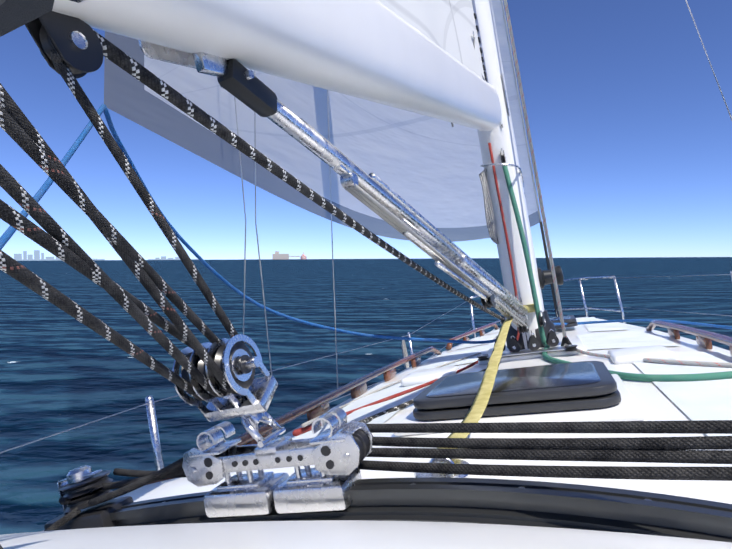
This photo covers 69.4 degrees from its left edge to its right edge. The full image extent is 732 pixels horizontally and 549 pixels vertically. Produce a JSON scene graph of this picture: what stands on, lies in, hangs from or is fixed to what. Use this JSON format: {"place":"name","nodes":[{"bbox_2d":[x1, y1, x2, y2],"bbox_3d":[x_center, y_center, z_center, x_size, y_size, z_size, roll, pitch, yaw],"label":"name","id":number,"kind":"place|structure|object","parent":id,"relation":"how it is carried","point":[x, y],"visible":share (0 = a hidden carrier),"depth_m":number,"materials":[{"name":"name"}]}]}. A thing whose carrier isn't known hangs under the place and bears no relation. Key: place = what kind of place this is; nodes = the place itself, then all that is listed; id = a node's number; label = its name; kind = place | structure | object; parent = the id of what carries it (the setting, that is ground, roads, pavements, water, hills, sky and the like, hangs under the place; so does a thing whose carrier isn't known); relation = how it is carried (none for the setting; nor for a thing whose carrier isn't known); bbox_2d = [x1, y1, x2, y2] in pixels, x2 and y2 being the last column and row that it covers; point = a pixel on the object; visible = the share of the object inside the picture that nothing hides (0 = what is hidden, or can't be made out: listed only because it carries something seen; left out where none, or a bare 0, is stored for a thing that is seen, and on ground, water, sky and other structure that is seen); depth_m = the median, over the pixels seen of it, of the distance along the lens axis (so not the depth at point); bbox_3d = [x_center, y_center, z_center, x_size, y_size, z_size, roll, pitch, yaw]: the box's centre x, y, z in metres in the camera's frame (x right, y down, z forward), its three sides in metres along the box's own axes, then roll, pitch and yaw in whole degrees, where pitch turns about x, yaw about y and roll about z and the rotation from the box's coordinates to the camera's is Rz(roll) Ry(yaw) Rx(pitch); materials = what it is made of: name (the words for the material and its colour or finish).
{"place":"outdoors","nodes":[
{"label":"outdoors","id":0,"kind":"place"},
{"bbox_2d":[70,0,84,2],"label":"boom bail","id":1,"kind":"object","parent":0,"point":[78,1],"visible":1,"depth_m":0.44,"materials":[{"name":"silver metal"}]},
{"bbox_2d":[14,250,198,260],"bbox_3d":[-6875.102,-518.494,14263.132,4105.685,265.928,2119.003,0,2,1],"label":"skyline","id":2,"kind":"structure","parent":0,"point":[17,257],"depth_m":13550.52},
{"bbox_2d":[272,251,299,258],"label":"crib house","id":3,"kind":"structure","parent":0,"point":[276,255],"depth_m":5103.68,"materials":[{"name":"beige stone"}]},
{"bbox_2d":[0,257,731,534],"bbox_3d":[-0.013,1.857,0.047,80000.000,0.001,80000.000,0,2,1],"label":"sea","id":4,"kind":"structure","parent":0,"point":[61,370],"depth_m":13.68,"materials":[{"name":"blue liquid"}]},
{"bbox_2d":[0,0,731,259],"label":"sky","id":5,"kind":"structure","parent":0,"point":[630,122],"materials":[{"name":"blue"}]},
{"bbox_2d":[44,420,731,530],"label":"ropes","id":6,"kind":"object","parent":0,"point":[707,449],"visible":0.85,"depth_m":0.52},
{"bbox_2d":[300,118,527,326],"bbox_3d":[0.304,-0.007,1.585,0.199,0.568,1.678,-10,-1,19],"label":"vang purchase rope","id":7,"kind":"object","parent":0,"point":[360,194],"visible":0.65,"depth_m":1.16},
{"bbox_2d":[138,40,528,324],"bbox_3d":[0.253,-0.049,1.556,0.084,0.612,2.148,1,2,27],"label":"boom vang","id":8,"kind":"object","parent":7,"relation":"attached to","point":[244,85],"visible":0.67,"depth_m":0.90,"materials":[{"name":"silver metal"}]},
{"bbox_2d":[481,294,495,308],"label":"vang block","id":9,"kind":"structure","parent":8,"relation":"attached to","point":[491,302],"depth_m":1.80,"materials":[{"name":"black plastic"}]},
{"bbox_2d":[518,322,528,332],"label":"vang block","id":10,"kind":"structure","parent":8,"relation":"attached to","point":[523,329],"depth_m":2.33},
{"bbox_2d":[451,13,502,127],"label":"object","id":11,"kind":"object","parent":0,"point":[482,58],"visible":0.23,"depth_m":2.47,"materials":[{"name":"silver metal"}]},
{"bbox_2d":[472,0,488,82],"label":"mast track","id":12,"kind":"structure","parent":0,"point":[478,32],"depth_m":2.49,"materials":[{"name":"metal"}]},
{"bbox_3d":[0.722,1.671,1.673,3.411,1.807,10.800,-10,-1,19],"label":"hull deck","id":13,"kind":"object","parent":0,"visible":0},
{"bbox_2d":[145,396,163,470],"bbox_3d":[-0.909,0.814,2.315,0.058,0.570,0.058,-10,-1,19],"label":"stanchion","id":14,"kind":"object","parent":13,"relation":"on","point":[154,433],"visible":0.5,"depth_m":2.30,"materials":[{"name":"silver metal"}]},
{"bbox_2d":[407,332,412,354],"bbox_3d":[0.425,0.793,4.712,0.058,0.564,0.058,-10,-1,19],"label":"stanchion","id":15,"kind":"object","parent":13,"relation":"on","point":[410,345],"visible":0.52,"depth_m":4.71,"materials":[{"name":"silver metal"}]},
{"bbox_2d":[114,317,731,503],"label":"coachroof","id":16,"kind":"object","parent":13,"relation":"on","point":[654,401],"visible":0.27,"depth_m":0.99,"materials":[{"name":"white plastic"}]},
{"bbox_2d":[147,347,441,484],"bbox_3d":[-0.014,0.464,2.236,0.091,0.173,2.460,0,2,22],"label":"handrail","id":17,"kind":"object","parent":16,"relation":"on","point":[319,406],"visible":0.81,"depth_m":1.93,"materials":[{"name":"brown wood"}]},
{"bbox_2d":[0,520,731,548],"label":"sprayhood","id":18,"kind":"object","parent":16,"relation":"on","point":[340,534],"visible":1,"depth_m":0.35,"materials":[{"name":"white fabric"}]},
{"bbox_2d":[0,0,731,435],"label":"rope","id":19,"kind":"object","parent":16,"relation":"on","point":[136,70],"visible":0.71,"depth_m":1.58,"materials":[{"name":"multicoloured fabric"}]},
{"bbox_2d":[52,0,501,130],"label":"boom","id":20,"kind":"object","parent":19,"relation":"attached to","point":[376,51],"visible":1,"depth_m":0.81,"materials":[{"name":"paint"}]},
{"bbox_2d":[0,0,53,36],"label":"end cap","id":21,"kind":"object","parent":20,"relation":"attached to","point":[15,14],"visible":1,"depth_m":0.23,"materials":[{"name":"grey plastic"}]},
{"bbox_2d":[25,11,102,78],"bbox_3d":[-0.271,-0.211,0.470,0.028,0.062,0.071,-10,-1,19],"label":"pulley block","id":22,"kind":"object","parent":20,"relation":"hanging from","point":[74,42],"visible":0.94,"depth_m":0.47,"materials":[{"name":"black plastic"}]},
{"bbox_2d":[378,0,484,78],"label":"mainsail","id":23,"kind":"object","parent":20,"relation":"on","point":[449,26],"visible":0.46,"depth_m":2.15,"materials":[{"name":"white fabric"}]},
{"bbox_2d":[104,0,539,241],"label":"jib sail","id":24,"kind":"object","parent":19,"relation":"attached to","point":[430,169],"visible":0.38,"depth_m":3.78,"materials":[{"name":"white fabric"}]},
{"bbox_2d":[539,222,558,316],"bbox_3d":[2.235,-0.010,6.424,0.465,1.246,0.028,-2,2,-43],"label":"jib tack pendant","id":25,"kind":"object","parent":24,"relation":"attached to","point":[547,262],"visible":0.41,"depth_m":6.38,"materials":[{"name":"grey fabric"}]},
{"bbox_2d":[539,310,545,326],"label":"pulley block","id":26,"kind":"structure","parent":19,"relation":"attached to","point":[542,321],"depth_m":2.37,"materials":[{"name":"black"}]},
{"bbox_2d":[110,477,731,541],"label":"traveler track","id":27,"kind":"structure","parent":16,"relation":"on","point":[621,510],"depth_m":0.55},
{"bbox_2d":[44,465,132,529],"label":"traveller end block","id":28,"kind":"structure","parent":27,"relation":"attached to","point":[81,486],"depth_m":0.72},
{"bbox_2d":[0,49,243,400],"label":"mainsheet","id":29,"kind":"object","parent":27,"relation":"on","point":[21,131],"visible":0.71,"depth_m":0.45,"materials":[{"name":"black fabric"}]},
{"bbox_2d":[182,407,372,517],"bbox_3d":[-0.112,0.208,0.645,0.242,0.152,0.062,-10,-1,19],"label":"mainsheet traveler","id":30,"kind":"object","parent":27,"relation":"on","point":[337,452],"visible":0.98,"depth_m":0.63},
{"bbox_2d":[172,334,277,421],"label":"pulley block","id":31,"kind":"structure","parent":30,"relation":"attached to","point":[236,361],"depth_m":0.62,"materials":[{"name":"silver metal"}]},
{"bbox_2d":[229,515,635,533],"bbox_3d":[0.341,0.352,0.493,1.617,0.215,0.060,0,2,19],"label":"track base","id":32,"kind":"object","parent":16,"relation":"on","point":[428,518],"visible":0.1,"depth_m":0.56,"materials":[{"name":"grey"}]},
{"bbox_2d":[414,459,468,477],"bbox_3d":[0.100,0.254,0.688,0.075,0.006,0.075,-10,-1,19],"label":"deck fitting","id":33,"kind":"object","parent":16,"relation":"on","point":[455,461],"visible":0.12,"depth_m":0.67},
{"bbox_2d":[430,458,453,463],"bbox_3d":[0.098,0.244,0.689,0.036,0.019,0.008,-10,-1,19],"label":"deck fitting","id":34,"kind":"object","parent":33,"relation":"attached to","point":[436,460],"visible":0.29,"depth_m":0.69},
{"bbox_2d":[447,319,512,437],"bbox_3d":[0.390,0.224,1.560,0.051,0.052,1.839,-10,-2,19],"label":"yellow strap","id":35,"kind":"object","parent":16,"relation":"on","point":[477,409],"visible":0.77,"depth_m":1.22,"materials":[{"name":"yellow fabric"}]},
{"bbox_2d":[477,354,488,360],"bbox_3d":[0.525,0.370,2.366,0.052,0.025,0.077,-10,-2,19],"label":"deck fitting","id":36,"kind":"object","parent":16,"relation":"on","point":[483,357],"depth_m":2.34,"materials":[{"name":"black"}]},
{"bbox_2d":[475,0,543,350],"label":"mast","id":37,"kind":"object","parent":16,"relation":"on","point":[498,138],"visible":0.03,"depth_m":2.49,"materials":[{"name":"metal"}]},
{"bbox_2d":[234,0,731,396],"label":"shrouds","id":38,"kind":"object","parent":37,"relation":"attached to","point":[331,202],"visible":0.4,"depth_m":2.20,"materials":[{"name":"silver metal"}]},
{"bbox_2d":[479,168,498,243],"bbox_3d":[0.587,-0.325,2.528,0.040,0.368,0.076,-10,-1,19],"label":"halyard coil","id":39,"kind":"object","parent":37,"relation":"attached to","point":[490,219],"visible":1,"depth_m":2.50,"materials":[{"name":"grey fabric"}]},
{"bbox_2d":[480,74,524,193],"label":"mast fittings","id":40,"kind":"object","parent":37,"relation":"attached to","point":[501,164],"visible":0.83,"depth_m":2.42,"materials":[{"name":"silver metal"}]},
{"bbox_2d":[500,148,505,162],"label":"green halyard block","id":41,"kind":"structure","parent":37,"relation":"attached to","point":[503,158],"depth_m":2.45,"materials":[{"name":"black plastic"}]},
{"bbox_2d":[523,304,534,312],"bbox_3d":[0.717,0.164,2.461,0.160,0.035,0.050,-10,-1,19],"label":"yellow strap","id":42,"kind":"object","parent":37,"relation":"attached to","point":[529,307],"visible":0.1,"depth_m":2.42,"materials":[{"name":"yellow fabric"}]},
{"bbox_2d":[501,0,557,316],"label":"forestay","id":43,"kind":"object","parent":37,"relation":"attached to","point":[512,61],"depth_m":5.95,"materials":[{"name":"stainless steel"}]},
{"bbox_2d":[537,265,563,288],"bbox_3d":[0.889,0.012,2.563,0.128,0.104,0.114,-10,-1,19],"label":"mast winch","id":44,"kind":"object","parent":37,"relation":"attached to","point":[545,277],"visible":0.71,"depth_m":2.53,"materials":[{"name":"black metal"}]},
{"bbox_2d":[288,317,731,439],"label":"non skid panels","id":45,"kind":"object","parent":16,"relation":"on","point":[703,400],"visible":0.67,"depth_m":1.80,"materials":[{"name":"white plastic"}]},
{"bbox_2d":[446,323,498,349],"bbox_3d":[0.841,0.462,4.083,0.056,0.078,1.235,1,2,29],"label":"handrail","id":46,"kind":"object","parent":45,"relation":"on","point":[480,330],"visible":0.96,"depth_m":3.97,"materials":[{"name":"brown wood"}]},
{"bbox_2d":[393,338,675,435],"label":"deck mouldings","id":47,"kind":"object","parent":45,"relation":"on","point":[628,407],"visible":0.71,"depth_m":1.34,"materials":[{"name":"white plastic"}]},
{"bbox_2d":[413,361,620,419],"bbox_3d":[0.401,0.306,1.429,0.490,0.067,0.430,-10,-2,19],"label":"hatch frame","id":48,"kind":"object","parent":47,"relation":"on","point":[604,392],"visible":0.67,"depth_m":1.23,"materials":[{"name":"black plastic"}]},
{"bbox_2d":[426,362,600,397],"bbox_3d":[0.398,0.284,1.431,0.421,0.024,0.361,-10,-1,19],"label":"hatch lens","id":49,"kind":"object","parent":48,"relation":"in","point":[552,376],"visible":0.98,"depth_m":1.39,"materials":[{"name":"glass"}]},
{"bbox_2d":[487,346,565,357],"bbox_3d":[0.703,0.343,2.333,0.360,0.011,0.100,-10,-1,19],"label":"mast base plate","id":50,"kind":"object","parent":47,"relation":"on","point":[535,351],"visible":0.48,"depth_m":2.30,"materials":[{"name":"silver metal"}]},
{"bbox_2d":[509,336,521,352],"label":"pulley block","id":51,"kind":"structure","parent":50,"relation":"on","point":[515,345],"depth_m":2.35,"materials":[{"name":"black"}]},
{"bbox_2d":[527,333,539,350],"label":"pulley block","id":52,"kind":"structure","parent":50,"relation":"on","point":[533,343],"depth_m":2.31,"materials":[{"name":"black"}]},
{"bbox_2d":[546,329,558,346],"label":"pulley block","id":53,"kind":"structure","parent":50,"relation":"on","point":[552,339],"depth_m":2.31,"materials":[{"name":"black"}]},
{"bbox_2d":[565,345,577,350],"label":"mast foot block","id":54,"kind":"structure","parent":50,"relation":"on","point":[570,347],"depth_m":2.22,"materials":[{"name":"black"}]},
{"bbox_2d":[561,337,571,345],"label":"deck block","id":55,"kind":"structure","parent":47,"relation":"on","point":[565,341],"depth_m":2.36,"materials":[{"name":"black"}]},
{"bbox_2d":[506,310,555,349],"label":"blocks","id":56,"kind":"object","parent":16,"relation":"on","point":[512,331],"visible":0.27,"depth_m":2.49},
{"bbox_2d":[499,315,577,329],"bbox_3d":[1.201,0.351,3.689,0.500,0.071,0.500,-10,-2,19],"label":"fore hatch frame","id":57,"kind":"object","parent":16,"relation":"on","point":[572,321],"visible":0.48,"depth_m":3.41,"materials":[{"name":"plastic"}]},
{"bbox_2d":[549,316,570,320],"bbox_3d":[1.198,0.328,3.691,0.430,0.027,0.420,-10,-2,19],"label":"fore hatch lens","id":58,"kind":"object","parent":57,"relation":"in","point":[558,318],"visible":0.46,"depth_m":3.62,"materials":[{"name":"blue glass"}]},
{"bbox_2d":[646,320,731,355],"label":"handrail","id":59,"kind":"object","parent":16,"relation":"on","point":[704,338],"visible":1,"depth_m":2.21,"materials":[{"name":"brown wood"}]},
{"bbox_2d":[469,276,625,337],"bbox_3d":[2.079,0.463,6.138,1.546,0.715,1.319,-10,-1,19],"label":"bow pulpit","id":60,"kind":"object","parent":13,"relation":"on","point":[583,297],"visible":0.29,"depth_m":5.80,"materials":[{"name":"silver metal"}]},
{"bbox_2d":[0,274,730,530],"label":"lifelines","id":61,"kind":"object","parent":60,"relation":"attached to","point":[320,358],"visible":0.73,"depth_m":3.36,"materials":[{"name":"silver metal"}]},
{"bbox_2d":[401,340,408,368],"bbox_3d":[0.331,0.691,4.476,0.021,0.293,0.104,-10,-1,19],"label":"lifeline rope coil","id":62,"kind":"object","parent":61,"relation":"hanging from","point":[404,350],"visible":0.75,"depth_m":4.49,"materials":[{"name":"white fabric"}]}
]}

